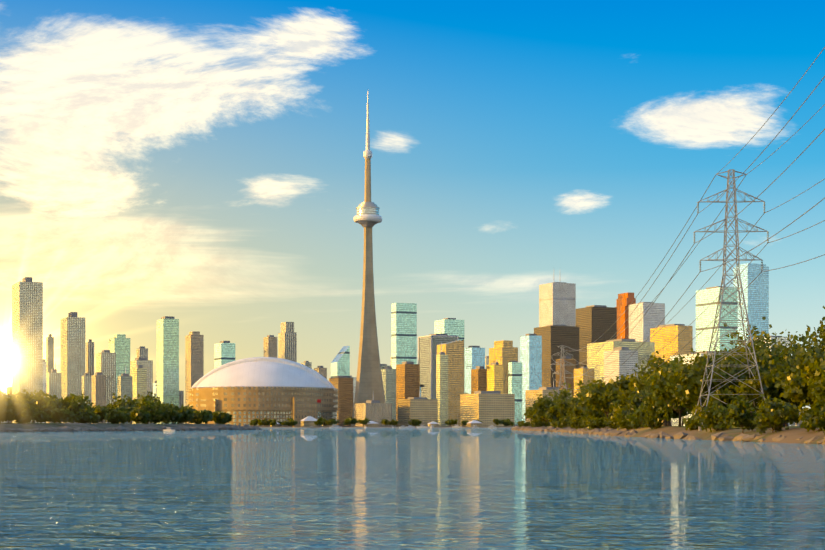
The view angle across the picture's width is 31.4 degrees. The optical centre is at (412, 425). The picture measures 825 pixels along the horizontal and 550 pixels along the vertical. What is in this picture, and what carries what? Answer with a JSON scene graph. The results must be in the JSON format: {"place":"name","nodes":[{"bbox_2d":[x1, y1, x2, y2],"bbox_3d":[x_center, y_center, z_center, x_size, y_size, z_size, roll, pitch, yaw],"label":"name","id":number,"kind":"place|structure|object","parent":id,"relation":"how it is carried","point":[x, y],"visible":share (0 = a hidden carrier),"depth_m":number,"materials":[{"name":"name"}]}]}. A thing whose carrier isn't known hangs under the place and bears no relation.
{"place":"outdoors","nodes":[
{"label":"outdoors","id":0,"kind":"place"},
{"bbox_2d":[82,373,91,404],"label":"building","id":1,"kind":"structure","parent":0,"point":[86,384],"depth_m":2459.13,"materials":[{"name":"white"}]},
{"bbox_2d":[92,372,105,422],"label":"building","id":2,"kind":"structure","parent":0,"point":[98,388],"depth_m":2529.39,"materials":[{"name":"white concrete"}]},
{"bbox_2d":[0,423,249,430],"bbox_3d":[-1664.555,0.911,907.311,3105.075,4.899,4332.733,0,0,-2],"label":"bank ground","id":3,"kind":"structure","parent":0,"point":[3,426],"depth_m":829.72,"materials":[{"name":"brown soil"}]},
{"bbox_2d":[0,395,26,423],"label":"tree","id":4,"kind":"object","parent":3,"relation":"on","point":[4,416],"visible":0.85,"depth_m":782.28,"materials":[{"name":"green plant"}]},
{"bbox_2d":[8,401,35,423],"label":"tree","id":5,"kind":"object","parent":3,"relation":"on","point":[21,412],"visible":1,"depth_m":772.40,"materials":[{"name":"green plant"}]},
{"bbox_2d":[33,411,50,422],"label":"tree","id":6,"kind":"object","parent":3,"relation":"on","point":[43,416],"visible":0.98,"depth_m":795.65,"materials":[{"name":"green plant"}]},
{"bbox_2d":[31,397,61,422],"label":"tree","id":7,"kind":"object","parent":3,"relation":"on","point":[38,401],"visible":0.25,"depth_m":858.29,"materials":[{"name":"green plant"}]},
{"bbox_2d":[33,402,60,422],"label":"tree","id":8,"kind":"object","parent":3,"relation":"on","point":[47,407],"visible":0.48,"depth_m":840.06,"materials":[{"name":"green plant"}]},
{"bbox_2d":[50,408,75,422],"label":"bush","id":9,"kind":"object","parent":3,"relation":"on","point":[63,415],"visible":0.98,"depth_m":826.32,"materials":[{"name":"green plant"}]},
{"bbox_2d":[59,393,93,422],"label":"tree","id":10,"kind":"object","parent":3,"relation":"on","point":[75,408],"visible":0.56,"depth_m":877.54,"materials":[{"name":"green plant"}]},
{"bbox_2d":[104,409,126,423],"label":"tree","id":11,"kind":"object","parent":3,"relation":"on","point":[114,416],"visible":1,"depth_m":881.05,"materials":[{"name":"green plant"}]},
{"bbox_2d":[112,393,147,423],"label":"tree","id":12,"kind":"object","parent":3,"relation":"on","point":[134,403],"visible":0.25,"depth_m":1061.65,"materials":[{"name":"green plant"}]},
{"bbox_2d":[130,408,149,423],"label":"tree","id":13,"kind":"object","parent":3,"relation":"on","point":[138,416],"visible":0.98,"depth_m":945.08,"materials":[{"name":"green plant"}]},
{"bbox_2d":[133,397,165,423],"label":"tree","id":14,"kind":"object","parent":3,"relation":"on","point":[154,412],"visible":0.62,"depth_m":991.26,"materials":[{"name":"green plant"}]},
{"bbox_2d":[160,407,181,423],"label":"tree","id":15,"kind":"object","parent":3,"relation":"on","point":[172,415],"visible":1,"depth_m":990.93,"materials":[{"name":"green plant"}]},
{"bbox_2d":[177,406,195,423],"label":"tree","id":16,"kind":"object","parent":3,"relation":"on","point":[187,414],"visible":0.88,"depth_m":1007.99,"materials":[{"name":"green plant"}]},
{"bbox_2d":[191,409,210,423],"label":"tree","id":17,"kind":"object","parent":3,"relation":"on","point":[200,415],"visible":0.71,"depth_m":1052.61,"materials":[{"name":"green plant"}]},
{"bbox_2d":[212,411,227,422],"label":"tree","id":18,"kind":"object","parent":3,"relation":"on","point":[218,416],"visible":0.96,"depth_m":1109.16,"materials":[{"name":"green plant"}]},
{"bbox_2d":[117,370,132,423],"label":"building","id":19,"kind":"structure","parent":0,"point":[125,384],"depth_m":2531.28,"materials":[{"name":"white"}]},
{"bbox_2d":[0,424,261,431],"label":"shoreline","id":20,"kind":"structure","parent":0,"point":[138,428],"depth_m":847.16,"materials":[{"name":"stone"}]},
{"bbox_2d":[133,365,146,423],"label":"building","id":21,"kind":"structure","parent":0,"point":[139,379],"depth_m":2447.06,"materials":[{"name":"white"}]},
{"bbox_2d":[130,358,152,423],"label":"building block","id":22,"kind":"structure","parent":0,"point":[146,363],"depth_m":2544.02,"materials":[{"name":"white concrete"}]},
{"bbox_2d":[157,316,178,423],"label":"skyscraper","id":23,"kind":"structure","parent":0,"point":[167,359],"depth_m":2642.72,"materials":[{"name":"teal"}]},
{"bbox_2d":[185,331,203,423],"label":"skyscraper","id":24,"kind":"structure","parent":0,"point":[194,357],"depth_m":2943.35,"materials":[{"name":"white concrete"}]},
{"bbox_2d":[214,341,234,368],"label":"skyscraper","id":25,"kind":"structure","parent":0,"point":[224,352],"depth_m":2996.09,"materials":[{"name":"teal glass"}]},
{"bbox_2d":[264,335,276,357],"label":"skyscraper","id":26,"kind":"structure","parent":0,"point":[270,345],"depth_m":2995.81,"materials":[{"name":"white concrete"}]},
{"bbox_2d":[278,322,296,361],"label":"skyscraper","id":27,"kind":"structure","parent":0,"point":[287,342],"depth_m":3049.50,"materials":[{"name":"white"}]},
{"bbox_2d":[351,91,385,425],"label":"observation tower","id":28,"kind":"structure","parent":0,"point":[369,381],"depth_m":2389.95,"materials":[{"name":"concrete"}]},
{"bbox_2d":[354,395,391,425],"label":"building","id":29,"kind":"structure","parent":0,"point":[376,411],"depth_m":2289.30,"materials":[{"name":"white concrete"}]},
{"bbox_2d":[259,427,512,427],"bbox_3d":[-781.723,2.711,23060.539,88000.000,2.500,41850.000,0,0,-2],"label":"city ground","id":30,"kind":"structure","parent":0,"point":[372,427],"depth_m":2147.57,"materials":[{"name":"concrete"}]},
{"bbox_2d":[12,277,42,422],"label":"condo building","id":31,"kind":"structure","parent":30,"relation":"on","point":[27,333],"depth_m":2686.18,"materials":[{"name":"white concrete"}]},
{"bbox_2d":[46,334,53,422],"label":"building slab","id":32,"kind":"structure","parent":30,"relation":"on","point":[49,352],"depth_m":2929.38,"materials":[{"name":"white concrete"}]},
{"bbox_2d":[47,363,60,422],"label":"building","id":33,"kind":"structure","parent":30,"relation":"on","point":[53,382],"depth_m":2446.07,"materials":[{"name":"white"}]},
{"bbox_2d":[61,312,85,422],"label":"condo building","id":34,"kind":"structure","parent":30,"relation":"on","point":[73,348],"depth_m":2736.91,"materials":[{"name":"white concrete"}]},
{"bbox_2d":[86,339,93,375],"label":"condo building","id":35,"kind":"structure","parent":30,"relation":"on","point":[90,357],"depth_m":2932.07,"materials":[{"name":"white"}]},
{"bbox_2d":[96,350,115,422],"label":"condo building","id":36,"kind":"structure","parent":30,"relation":"on","point":[106,362],"depth_m":2588.32,"materials":[{"name":"white concrete"}]},
{"bbox_2d":[109,334,129,400],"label":"condo building","id":37,"kind":"structure","parent":30,"relation":"on","point":[119,345],"depth_m":2838.02,"materials":[{"name":"green glass"}]},
{"bbox_2d":[136,346,147,357],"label":"condo building","id":38,"kind":"structure","parent":30,"relation":"on","point":[141,351],"depth_m":2886.98,"materials":[{"name":"white concrete"}]},
{"bbox_2d":[188,357,337,425],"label":"stadium","id":39,"kind":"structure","parent":30,"relation":"on","point":[244,391],"depth_m":2316.26,"materials":[{"name":"white"}]},
{"bbox_2d":[331,346,349,377],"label":"skyscraper","id":40,"kind":"structure","parent":30,"relation":"on","point":[340,364],"depth_m":2753.89,"materials":[{"name":"teal glass"}]},
{"bbox_2d":[329,376,352,425],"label":"building","id":41,"kind":"structure","parent":30,"relation":"on","point":[343,385],"depth_m":2701.45,"materials":[{"name":"brown"}]},
{"bbox_2d":[253,421,514,426],"bbox_3d":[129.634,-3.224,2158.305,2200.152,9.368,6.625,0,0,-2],"label":"shoreline","id":42,"kind":"structure","parent":30,"relation":"on","point":[377,426],"depth_m":2148.76,"materials":[{"name":"grey concrete"}]},
{"bbox_2d":[391,303,416,368],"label":"teal glass building","id":43,"kind":"structure","parent":30,"relation":"on","point":[403,332],"depth_m":2958.57,"materials":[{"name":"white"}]},
{"bbox_2d":[396,361,419,425],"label":"brown building","id":44,"kind":"structure","parent":30,"relation":"on","point":[407,379],"depth_m":2609.04,"materials":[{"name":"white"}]},
{"bbox_2d":[398,391,437,425],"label":"building","id":45,"kind":"structure","parent":30,"relation":"on","point":[424,410],"depth_m":2312.81,"materials":[{"name":"white concrete"}]},
{"bbox_2d":[434,318,463,339],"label":"teal glass building","id":46,"kind":"structure","parent":30,"relation":"on","point":[451,326],"depth_m":3065.11,"materials":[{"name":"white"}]},
{"bbox_2d":[437,340,463,425],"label":"skyscraper","id":47,"kind":"structure","parent":30,"relation":"on","point":[453,351],"depth_m":2509.51,"materials":[{"name":"white concrete"}]},
{"bbox_2d":[464,346,484,393],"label":"skyscraper","id":48,"kind":"structure","parent":30,"relation":"on","point":[474,356],"depth_m":3064.58,"materials":[{"name":"white"}]},
{"bbox_2d":[471,366,486,393],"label":"brown building","id":49,"kind":"structure","parent":30,"relation":"on","point":[478,378],"depth_m":2610.21,"materials":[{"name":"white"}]},
{"bbox_2d":[460,391,514,425],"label":"building","id":50,"kind":"structure","parent":30,"relation":"on","point":[486,408],"depth_m":2320.66,"materials":[{"name":"white concrete"}]},
{"bbox_2d":[487,359,502,393],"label":"gold building","id":51,"kind":"structure","parent":30,"relation":"on","point":[494,376],"depth_m":2591.06,"materials":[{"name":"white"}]},
{"bbox_2d":[489,340,517,393],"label":"skyscraper","id":52,"kind":"structure","parent":30,"relation":"on","point":[504,353],"depth_m":2664.38,"materials":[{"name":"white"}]},
{"bbox_2d":[508,361,521,425],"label":"building","id":53,"kind":"structure","parent":30,"relation":"on","point":[515,377],"depth_m":2653.36,"materials":[{"name":"teal glass"}]},
{"bbox_2d":[520,334,541,422],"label":"blue building","id":54,"kind":"structure","parent":30,"relation":"on","point":[531,352],"depth_m":2765.95,"materials":[{"name":"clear glass"}]},
{"bbox_2d":[534,325,578,386],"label":"black building","id":55,"kind":"structure","parent":30,"relation":"on","point":[554,337],"depth_m":2924.38,"materials":[{"name":"brown concrete"}]},
{"bbox_2d":[539,282,575,326],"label":"white building","id":56,"kind":"structure","parent":30,"relation":"on","point":[557,303],"depth_m":3175.74,"materials":[{"name":"concrete"}]},
{"bbox_2d":[576,305,616,368],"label":"black building","id":57,"kind":"structure","parent":30,"relation":"on","point":[594,323],"depth_m":2979.93,"materials":[{"name":"brown"}]},
{"bbox_2d":[587,338,654,383],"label":"building","id":58,"kind":"structure","parent":30,"relation":"on","point":[646,350],"depth_m":2542.39,"materials":[{"name":"white concrete"}]},
{"bbox_2d":[615,292,635,338],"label":"skyscraper","id":59,"kind":"structure","parent":30,"relation":"on","point":[624,301],"depth_m":3175.73,"materials":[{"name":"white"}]},
{"bbox_2d":[629,302,664,341],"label":"skyscraper","id":60,"kind":"structure","parent":30,"relation":"on","point":[654,316],"depth_m":3130.14,"materials":[{"name":"white"}]},
{"bbox_2d":[650,324,692,421],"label":"building","id":61,"kind":"structure","parent":30,"relation":"on","point":[665,335],"depth_m":2635.41,"materials":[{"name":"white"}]},
{"bbox_2d":[670,351,723,425],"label":"building","id":62,"kind":"structure","parent":30,"relation":"on","point":[674,422],"depth_m":2459.32,"materials":[{"name":"white"}]},
{"bbox_2d":[696,286,737,352],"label":"skyscraper","id":63,"kind":"structure","parent":30,"relation":"on","point":[706,298],"depth_m":2739.99,"materials":[{"name":"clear glass"}]},
{"bbox_2d":[381,367,395,425],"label":"grey green building","id":64,"kind":"structure","parent":0,"point":[389,379],"depth_m":2704.09,"materials":[{"name":"white"}]},
{"bbox_2d":[0,428,824,549],"bbox_3d":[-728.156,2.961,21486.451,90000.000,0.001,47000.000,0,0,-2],"label":"lake water","id":65,"kind":"structure","parent":0,"point":[386,489],"depth_m":66.20,"materials":[{"name":"teal liquid"}]},
{"bbox_2d":[0,0,824,423],"label":"sky","id":66,"kind":"structure","parent":0,"point":[200,164],"materials":[{"name":"blue"}]},
{"bbox_2d":[418,334,457,398],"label":"skyscraper","id":67,"kind":"structure","parent":0,"point":[427,348],"depth_m":2764.27,"materials":[{"name":"white concrete"}]},
{"bbox_2d":[436,342,447,425],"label":"building","id":68,"kind":"structure","parent":0,"point":[442,377],"depth_m":2489.62,"materials":[{"name":"white concrete"}]},
{"bbox_2d":[525,381,571,424],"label":"building","id":69,"kind":"structure","parent":0,"point":[531,396],"depth_m":2354.17,"materials":[{"name":"white concrete"}]},
{"bbox_2d":[556,356,575,396],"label":"building","id":70,"kind":"structure","parent":0,"point":[569,379],"depth_m":2788.03,"materials":[{"name":"brown"}]},
{"bbox_2d":[574,367,593,397],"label":"building","id":71,"kind":"structure","parent":0,"point":[584,378],"depth_m":2416.38,"materials":[{"name":"beige concrete"}]},
{"bbox_2d":[604,347,637,384],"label":"building","id":72,"kind":"structure","parent":0,"point":[621,363],"depth_m":2352.23,"materials":[{"name":"white"}]},
{"bbox_2d":[530,426,824,443],"bbox_3d":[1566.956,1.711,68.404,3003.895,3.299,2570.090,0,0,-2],"label":"bank ground","id":73,"kind":"structure","parent":0,"point":[792,434],"depth_m":298.88,"materials":[{"name":"brown soil"}]},
{"bbox_2d":[529,394,553,426],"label":"tree","id":74,"kind":"object","parent":73,"relation":"on","point":[541,405],"visible":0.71,"depth_m":925.69,"materials":[{"name":"green plant"}]},
{"bbox_2d":[545,402,561,422],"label":"tree","id":75,"kind":"object","parent":73,"relation":"on","point":[551,414],"visible":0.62,"depth_m":836.29,"materials":[{"name":"green plant"}]},
{"bbox_2d":[536,388,580,403],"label":"tree","id":76,"kind":"object","parent":73,"relation":"on","point":[563,395],"visible":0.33,"depth_m":1009.11,"materials":[{"name":"green plant"}]},
{"bbox_2d":[551,345,573,393],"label":"pylon","id":77,"kind":"object","parent":73,"relation":"on","point":[563,364],"visible":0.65,"depth_m":1042.16,"materials":[{"name":"metal"}]},
{"bbox_2d":[555,175,767,389],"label":"power lines","id":78,"kind":"object","parent":77,"relation":"attached to","point":[660,293],"visible":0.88,"depth_m":446.74,"materials":[{"name":"silver metal"}]},
{"bbox_2d":[556,398,579,418],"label":"tree","id":79,"kind":"object","parent":73,"relation":"on","point":[563,404],"visible":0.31,"depth_m":756.93,"materials":[{"name":"green plant"}]},
{"bbox_2d":[572,379,614,417],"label":"tree","id":80,"kind":"object","parent":73,"relation":"on","point":[590,390],"visible":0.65,"depth_m":578.46,"materials":[{"name":"green plant"}]},
{"bbox_2d":[587,417,607,428],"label":"shrub","id":81,"kind":"object","parent":73,"relation":"on","point":[594,423],"visible":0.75,"depth_m":556.78,"materials":[{"name":"green plant"}]},
{"bbox_2d":[598,374,633,413],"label":"tree","id":82,"kind":"object","parent":73,"relation":"on","point":[621,383],"visible":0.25,"depth_m":557.75,"materials":[{"name":"green plant"}]},
{"bbox_2d":[612,405,641,429],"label":"shrub","id":83,"kind":"object","parent":73,"relation":"on","point":[620,417],"visible":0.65,"depth_m":442.50,"materials":[{"name":"green plant"}]},
{"bbox_2d":[611,387,650,408],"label":"tree","id":84,"kind":"object","parent":73,"relation":"on","point":[625,396],"visible":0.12,"depth_m":489.55,"materials":[{"name":"green plant"}]},
{"bbox_2d":[610,373,654,403],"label":"tree","id":85,"kind":"object","parent":73,"relation":"on","point":[639,383],"visible":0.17,"depth_m":515.48,"materials":[{"name":"green plant"}]},
{"bbox_2d":[622,391,646,415],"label":"tree","id":86,"kind":"object","parent":73,"relation":"on","point":[634,401],"visible":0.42,"depth_m":461.98,"materials":[{"name":"green plant"}]},
{"bbox_2d":[626,406,663,428],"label":"shrub","id":87,"kind":"object","parent":73,"relation":"on","point":[638,422],"visible":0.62,"depth_m":424.05,"materials":[{"name":"green plant"}]},
{"bbox_2d":[643,404,672,428],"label":"shrub","id":88,"kind":"object","parent":73,"relation":"on","point":[654,416],"visible":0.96,"depth_m":394.69,"materials":[{"name":"green plant"}]},
{"bbox_2d":[632,351,687,425],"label":"tree","id":89,"kind":"object","parent":73,"relation":"on","point":[652,365],"visible":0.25,"depth_m":549.71,"materials":[{"name":"green plant"}]},
{"bbox_2d":[641,389,687,425],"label":"tree","id":90,"kind":"object","parent":73,"relation":"on","point":[652,403],"visible":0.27,"depth_m":424.29,"materials":[{"name":"green plant"}]},
{"bbox_2d":[511,426,824,443],"bbox_3d":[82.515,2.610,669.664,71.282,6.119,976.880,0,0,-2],"label":"shore rocks","id":91,"kind":"object","parent":73,"relation":"on","point":[662,434],"depth_m":357.18,"materials":[{"name":"stone"}]},
{"bbox_2d":[644,361,709,426],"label":"tree","id":92,"kind":"object","parent":73,"relation":"on","point":[656,392],"visible":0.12,"depth_m":395.62,"materials":[{"name":"green plant"}]},
{"bbox_2d":[682,411,701,430],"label":"shrub","id":93,"kind":"object","parent":73,"relation":"on","point":[690,424],"visible":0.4,"depth_m":345.26,"materials":[{"name":"green plant"}]},
{"bbox_2d":[650,348,755,411],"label":"tree","id":94,"kind":"object","parent":73,"relation":"on","point":[686,382],"visible":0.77,"depth_m":372.37,"materials":[{"name":"green plant"}]},
{"bbox_2d":[692,401,732,431],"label":"shrub","id":95,"kind":"object","parent":73,"relation":"on","point":[716,414],"visible":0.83,"depth_m":320.33,"materials":[{"name":"green plant"}]},
{"bbox_2d":[702,388,751,420],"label":"tree","id":96,"kind":"object","parent":73,"relation":"on","point":[729,399],"visible":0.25,"depth_m":344.55,"materials":[{"name":"green plant"}]},
{"bbox_2d":[688,169,768,430],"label":"pylon","id":97,"kind":"object","parent":73,"relation":"on","point":[725,220],"visible":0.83,"depth_m":346.05,"materials":[{"name":"metal"}]},
{"bbox_2d":[694,47,824,271],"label":"wires","id":98,"kind":"object","parent":97,"relation":"attached to","point":[778,176],"visible":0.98,"depth_m":244.69,"materials":[{"name":"silver metal"}]},
{"bbox_2d":[723,398,759,432],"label":"shrub","id":99,"kind":"object","parent":73,"relation":"on","point":[741,415],"visible":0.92,"depth_m":294.21,"materials":[{"name":"green plant"}]},
{"bbox_2d":[711,345,791,415],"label":"tree","id":100,"kind":"object","parent":73,"relation":"on","point":[761,368],"visible":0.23,"depth_m":371.99,"materials":[{"name":"green plant"}]},
{"bbox_2d":[729,359,804,426],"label":"tree","id":101,"kind":"object","parent":73,"relation":"on","point":[768,385],"visible":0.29,"depth_m":344.33,"materials":[{"name":"green plant"}]},
{"bbox_2d":[714,317,821,424],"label":"tree","id":102,"kind":"object","parent":73,"relation":"on","point":[779,347],"visible":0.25,"depth_m":390.52,"materials":[{"name":"green plant"}]},
{"bbox_2d":[751,394,801,434],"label":"shrub","id":103,"kind":"object","parent":73,"relation":"on","point":[767,411],"visible":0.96,"depth_m":276.14,"materials":[{"name":"green plant"}]},
{"bbox_2d":[765,347,824,407],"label":"tree","id":104,"kind":"object","parent":73,"relation":"on","point":[805,358],"visible":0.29,"depth_m":324.98,"materials":[{"name":"green plant"}]},
{"bbox_2d":[770,306,824,371],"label":"tree","id":105,"kind":"object","parent":73,"relation":"on","point":[821,329],"visible":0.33,"depth_m":343.36,"materials":[{"name":"green plant"}]},
{"bbox_2d":[774,360,824,407],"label":"tree","id":106,"kind":"object","parent":73,"relation":"on","point":[797,389],"visible":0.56,"depth_m":284.09,"materials":[{"name":"green plant"}]},
{"bbox_2d":[793,399,824,431],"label":"shrub","id":107,"kind":"object","parent":73,"relation":"on","point":[814,409],"visible":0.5,"depth_m":257.87,"materials":[{"name":"green plant"}]},
{"bbox_2d":[802,404,824,434],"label":"shrub","id":108,"kind":"object","parent":73,"relation":"on","point":[818,422],"visible":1,"depth_m":240.03,"materials":[{"name":"green plant"}]},
{"bbox_2d":[808,365,824,403],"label":"tree","id":109,"kind":"object","parent":73,"relation":"on","point":[819,390],"visible":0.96,"depth_m":258.77,"materials":[{"name":"green plant"}]},
{"bbox_2d":[733,263,768,347],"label":"skyscraper","id":110,"kind":"structure","parent":0,"point":[756,293],"depth_m":2833.66,"materials":[{"name":"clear glass"}]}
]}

